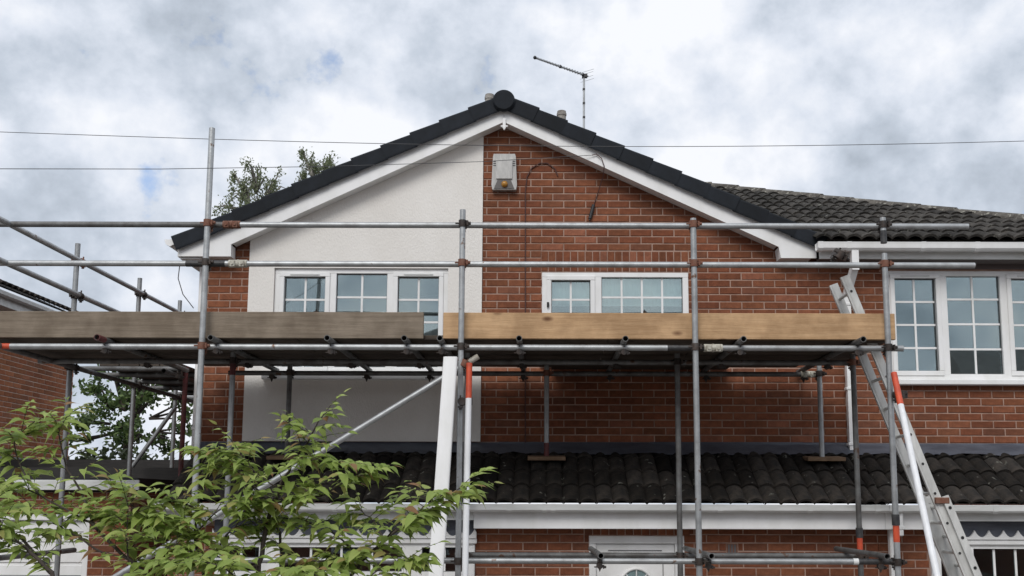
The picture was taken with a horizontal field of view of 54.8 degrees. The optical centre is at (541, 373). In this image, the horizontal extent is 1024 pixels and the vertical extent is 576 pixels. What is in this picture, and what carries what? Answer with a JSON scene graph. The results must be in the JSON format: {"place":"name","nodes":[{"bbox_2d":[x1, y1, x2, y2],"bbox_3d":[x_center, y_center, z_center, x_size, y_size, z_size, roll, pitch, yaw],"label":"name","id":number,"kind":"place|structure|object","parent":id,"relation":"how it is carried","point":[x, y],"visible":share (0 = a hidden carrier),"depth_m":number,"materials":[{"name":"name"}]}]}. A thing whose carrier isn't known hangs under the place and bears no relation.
{"place":"outdoors","nodes":[
{"label":"outdoors","id":0,"kind":"place"},
{"bbox_2d":[0,279,76,458],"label":"neighbour house","id":1,"kind":"structure","parent":0,"point":[23,379],"depth_m":14.72,"materials":[{"name":"red brick"}]},
{"bbox_2d":[0,459,201,575],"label":"garage","id":2,"kind":"structure","parent":0,"point":[148,473],"depth_m":9.91,"materials":[{"name":"brick"}]},
{"bbox_2d":[0,514,89,575],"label":"garage door","id":3,"kind":"structure","parent":2,"relation":"in","point":[69,566],"depth_m":9.89,"materials":[{"name":"white metal"}]},
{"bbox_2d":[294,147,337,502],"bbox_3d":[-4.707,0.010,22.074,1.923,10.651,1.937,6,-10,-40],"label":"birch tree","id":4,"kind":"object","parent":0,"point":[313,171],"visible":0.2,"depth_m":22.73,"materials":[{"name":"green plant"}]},
{"bbox_2d":[0,0,1023,504],"label":"sky","id":5,"kind":"structure","parent":0,"point":[759,76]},
{"bbox_3d":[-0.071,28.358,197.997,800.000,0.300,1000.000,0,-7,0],"label":"ground","id":6,"kind":"structure","parent":0,"visible":0},
{"bbox_2d":[68,444,178,459],"bbox_3d":[-8.754,3.091,18.553,7.611,3.599,0.728,0,-7,0],"label":"hedge","id":7,"kind":"object","parent":6,"relation":"on","point":[123,454],"visible":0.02,"depth_m":18.64,"materials":[{"name":"green plant"}]},
{"bbox_2d":[69,364,192,459],"bbox_3d":[-8.360,2.312,19.856,2.723,5.512,1.683,0,-7,0],"label":"garden tree","id":8,"kind":"object","parent":6,"relation":"on","point":[121,402],"visible":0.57,"depth_m":19.89,"materials":[{"name":"green plant"}]},
{"bbox_2d":[211,156,285,216],"bbox_3d":[-5.743,0.230,21.177,2.943,9.969,1.997,0,-7,0],"label":"birch tree","id":9,"kind":"object","parent":6,"relation":"on","point":[246,192],"visible":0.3,"depth_m":21.58,"materials":[{"name":"green plant"}]},
{"bbox_2d":[0,388,503,575],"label":"cherry tree","id":10,"kind":"object","parent":6,"relation":"on","point":[149,517],"visible":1,"depth_m":4.79,"materials":[{"name":"green plant"}]},
{"bbox_2d":[428,356,457,575],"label":"plastic trim","id":11,"kind":"structure","parent":6,"relation":"on","point":[445,431],"depth_m":7.58,"materials":[{"name":"white plastic"}]},
{"bbox_2d":[0,127,975,575],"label":"scaffold","id":12,"kind":"object","parent":6,"relation":"on","point":[464,557],"visible":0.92,"depth_m":8.08,"materials":[{"name":"metal"}]},
{"bbox_2d":[99,364,175,384],"bbox_3d":[-4.264,0.013,10.504,0.192,0.038,1.560,0,-7,0],"label":"scaffold board","id":13,"kind":"object","parent":12,"relation":"on","point":[147,378],"visible":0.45,"depth_m":10.19,"materials":[{"name":"grey wood"}]},
{"bbox_2d":[0,338,302,343],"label":"scaffold board","id":14,"kind":"object","parent":12,"relation":"on","point":[142,340],"visible":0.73,"depth_m":8.16,"materials":[{"name":"brown wood"}]},
{"bbox_2d":[120,364,193,384],"bbox_3d":[-4.064,0.014,10.504,0.192,0.038,1.560,0,-7,0],"label":"scaffold board","id":15,"kind":"object","parent":12,"relation":"on","point":[166,378],"visible":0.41,"depth_m":10.19,"materials":[{"name":"grey wood"}]},
{"bbox_2d":[140,364,193,378],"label":"scaffold board","id":16,"kind":"object","parent":12,"relation":"on","point":[158,371],"visible":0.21,"depth_m":9.73,"materials":[{"name":"grey wood"}]},
{"bbox_2d":[22,349,315,351],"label":"scaffold board","id":17,"kind":"object","parent":12,"relation":"on","point":[92,350],"visible":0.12,"depth_m":8.70,"materials":[{"name":"wood"}]},
{"bbox_2d":[160,364,194,377],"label":"scaffold board","id":18,"kind":"object","parent":12,"relation":"on","point":[191,370],"visible":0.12,"depth_m":10.03,"materials":[{"name":"grey wood"}]},
{"bbox_2d":[162,385,193,391],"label":"scaffold board","id":19,"kind":"object","parent":12,"relation":"on","point":[179,390],"visible":0.21,"depth_m":11.84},
{"bbox_2d":[43,355,326,358],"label":"scaffold board","id":20,"kind":"object","parent":12,"relation":"on","point":[176,357],"visible":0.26,"depth_m":9.09,"materials":[{"name":"wood"}]},
{"bbox_2d":[178,266,193,307],"bbox_3d":[-3.586,-0.876,9.961,0.169,0.437,0.027,3,-8,-18],"label":"loose cable","id":21,"kind":"object","parent":12,"relation":"hanging from","point":[181,288],"visible":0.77,"depth_m":9.95,"materials":[{"name":"grey metal"}]},
{"bbox_2d":[93,343,303,343],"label":"scaffold board","id":22,"kind":"object","parent":12,"relation":"on","point":[146,343],"visible":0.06,"depth_m":8.31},
{"bbox_2d":[0,311,423,338],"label":"toe board","id":23,"kind":"object","parent":12,"relation":"on","point":[219,325],"visible":1,"depth_m":8.04,"materials":[{"name":"brown wood"}]},
{"bbox_2d":[29,351,408,355],"bbox_3d":[-2.900,-0.194,8.881,3.392,0.038,0.225,0,-7,0],"label":"scaffold board","id":24,"kind":"object","parent":12,"relation":"on","point":[229,353],"visible":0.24,"depth_m":8.88,"materials":[{"name":"brown wood"}]},
{"bbox_2d":[204,364,442,366],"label":"scaffold board","id":25,"kind":"object","parent":12,"relation":"on","point":[313,365],"visible":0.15,"depth_m":9.61,"materials":[{"name":"brown wood"}]},
{"bbox_2d":[298,335,607,344],"bbox_3d":[-0.724,-0.278,8.191,2.542,0.038,0.225,0,-7,0],"label":"scaffold board","id":26,"kind":"object","parent":12,"relation":"on","point":[429,339],"visible":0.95,"depth_m":8.16,"materials":[{"name":"brown wood"}]},
{"bbox_2d":[315,350,602,352],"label":"scaffold board","id":27,"kind":"object","parent":12,"relation":"on","point":[496,351],"visible":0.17,"depth_m":8.70,"materials":[{"name":"wood"}]},
{"bbox_2d":[324,355,600,359],"bbox_3d":[-0.725,-0.159,9.111,2.542,0.038,0.225,0,-7,0],"label":"scaffold board","id":28,"kind":"object","parent":12,"relation":"on","point":[481,357],"visible":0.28,"depth_m":9.08,"materials":[{"name":"brown wood"}]},
{"bbox_2d":[409,351,685,356],"bbox_3d":[0.051,-0.186,8.881,2.492,0.038,0.225,0,-7,0],"label":"scaffold board","id":29,"kind":"object","parent":12,"relation":"on","point":[603,354],"visible":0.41,"depth_m":8.87,"materials":[{"name":"brown wood"}]},
{"bbox_2d":[493,344,607,344],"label":"scaffold board","id":30,"kind":"object","parent":12,"relation":"on","point":[541,344],"visible":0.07,"depth_m":8.31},
{"bbox_2d":[472,365,684,366],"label":"scaffold board","id":31,"kind":"object","parent":12,"relation":"on","point":[575,365],"visible":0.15,"depth_m":9.60,"materials":[{"name":"brown wood"}]},
{"bbox_2d":[551,367,728,369],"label":"scaffold board","id":32,"kind":"object","parent":12,"relation":"on","point":[668,368],"visible":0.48,"depth_m":9.78,"materials":[{"name":"brown wood"}]},
{"bbox_2d":[443,313,895,339],"bbox_3d":[1.042,-0.383,8.064,3.687,0.216,0.038,0,-7,0],"label":"toe board","id":33,"kind":"object","parent":12,"relation":"on","point":[678,326],"visible":0.93,"depth_m":8.04,"materials":[{"name":"brown wood"}]},
{"bbox_2d":[601,356,849,359],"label":"scaffold board","id":34,"kind":"object","parent":12,"relation":"on","point":[725,358],"visible":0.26,"depth_m":9.09,"materials":[{"name":"brown wood"}]},
{"bbox_2d":[604,351,853,352],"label":"scaffold board","id":35,"kind":"object","parent":12,"relation":"on","point":[731,352],"visible":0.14,"depth_m":8.70,"materials":[{"name":"wood"}]},
{"bbox_2d":[684,365,796,366],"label":"scaffold board","id":36,"kind":"object","parent":12,"relation":"on","point":[739,366],"visible":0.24,"depth_m":9.62,"materials":[{"name":"brown wood"}]},
{"bbox_2d":[607,340,884,344],"bbox_3d":[1.706,-0.272,8.191,2.302,0.038,0.225,0,-7,0],"label":"scaffold board","id":37,"kind":"object","parent":12,"relation":"on","point":[746,342],"visible":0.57,"depth_m":8.17,"materials":[{"name":"brown wood"}]},
{"bbox_2d":[685,353,855,356],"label":"scaffold board","id":38,"kind":"object","parent":12,"relation":"on","point":[770,355],"visible":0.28,"depth_m":8.88,"materials":[{"name":"brown wood"}]},
{"bbox_2d":[830,248,848,261],"bbox_3d":[2.468,-0.978,8.192,0.145,0.133,0.130,31,8,-11],"label":"spare coupler","id":39,"kind":"object","parent":12,"relation":"hanging from","point":[838,254],"visible":0.99,"depth_m":8.14,"materials":[{"name":"metal"}]},
{"bbox_2d":[153,90,888,575],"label":"brick house","id":40,"kind":"structure","parent":6,"relation":"on","point":[609,484],"depth_m":9.86,"materials":[{"name":"brown brick"}]},
{"bbox_2d":[266,455,303,459],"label":"sole board","id":41,"kind":"object","parent":40,"relation":"on","point":[275,457],"visible":0.55,"depth_m":9.36,"materials":[{"name":"brown wood"}]},
{"bbox_2d":[0,155,590,168],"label":"overhead wire","id":42,"kind":"object","parent":40,"relation":"attached to","point":[313,166],"visible":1,"depth_m":8.86,"materials":[{"name":"grey"}]},
{"bbox_2d":[212,519,476,575],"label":"window","id":43,"kind":"structure","parent":40,"relation":"in","point":[298,544],"depth_m":9.03,"materials":[{"name":"white plastic"}]},
{"bbox_2d":[261,269,447,380],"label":"window","id":44,"kind":"structure","parent":40,"relation":"in","point":[296,290],"depth_m":10.02,"materials":[{"name":"white plastic"}]},
{"bbox_2d":[491,154,516,190],"bbox_3d":[-0.379,-2.058,10.084,0.259,0.377,0.107,0,-7,0],"label":"alarm box","id":45,"kind":"object","parent":40,"relation":"attached to","point":[504,176],"visible":1,"depth_m":10.06,"materials":[{"name":"grey plastic"}]},
{"bbox_2d":[7,132,1017,146],"bbox_3d":[-0.228,-2.195,9.259,10.016,0.138,0.006,0,-7,0],"label":"overhead wire","id":46,"kind":"object","parent":40,"relation":"attached to","point":[518,145],"visible":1,"depth_m":9.25,"materials":[{"name":"grey"}]},
{"bbox_2d":[525,163,557,442],"bbox_3d":[-0.001,-0.740,9.962,0.344,2.878,0.011,0,-7,0],"label":"wall cable","id":47,"kind":"object","parent":40,"relation":"attached to","point":[525,275],"depth_m":10.02,"materials":[{"name":"black"}]},
{"bbox_2d":[528,455,565,459],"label":"sole board","id":48,"kind":"object","parent":40,"relation":"on","point":[533,457],"visible":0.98,"depth_m":9.36,"materials":[{"name":"brown wood"}]},
{"bbox_2d":[533,56,593,127],"bbox_3d":[0.311,-3.675,14.313,0.240,1.974,1.369,-5,-9,36],"label":"tv aerial","id":49,"kind":"object","parent":40,"relation":"attached to","point":[583,75],"visible":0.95,"depth_m":14.79,"materials":[{"name":"grey metal"}]},
{"bbox_2d":[588,204,594,220],"bbox_3d":[0.514,-1.642,10.069,0.073,0.171,0.035,0,-7,0],"label":"cable clamp","id":50,"kind":"object","parent":40,"relation":"attached to","point":[591,212],"visible":1,"depth_m":10.06,"materials":[{"name":"black plastic"}]},
{"bbox_2d":[592,154,604,203],"bbox_3d":[0.575,-1.968,10.028,0.130,0.483,0.194,0,-7,0],"label":"drop cable","id":51,"kind":"object","parent":40,"relation":"attached to","point":[602,177],"visible":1,"depth_m":10.04,"materials":[{"name":"black plastic"}]},
{"bbox_2d":[542,272,688,312],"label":"window","id":52,"kind":"structure","parent":40,"relation":"in","point":[562,292],"depth_m":10.07,"materials":[{"name":"white plastic"}]},
{"bbox_2d":[589,536,684,575],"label":"door","id":53,"kind":"structure","parent":40,"relation":"in","point":[643,544],"depth_m":9.08,"materials":[{"name":"white plastic"}]},
{"bbox_2d":[802,456,845,460],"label":"sole board","id":54,"kind":"object","parent":40,"relation":"on","point":[825,458],"visible":0.98,"depth_m":9.36,"materials":[{"name":"brown wood"}]},
{"bbox_2d":[707,182,1023,575],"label":"attached house","id":55,"kind":"structure","parent":6,"relation":"on","point":[958,364],"depth_m":9.85,"materials":[{"name":"brick"}]},
{"bbox_2d":[888,271,1023,385],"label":"window","id":56,"kind":"structure","parent":55,"relation":"in","point":[954,328],"depth_m":10.98,"materials":[{"name":"white plastic"}]},
{"bbox_2d":[930,521,1023,575],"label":"window","id":57,"kind":"structure","parent":55,"relation":"in","point":[997,547],"depth_m":9.04,"materials":[{"name":"white plastic"}]},
{"bbox_2d":[829,275,981,575],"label":"ladder","id":58,"kind":"object","parent":6,"relation":"on","point":[953,548],"visible":0.73,"depth_m":8.22,"materials":[{"name":"metal"}]}
]}

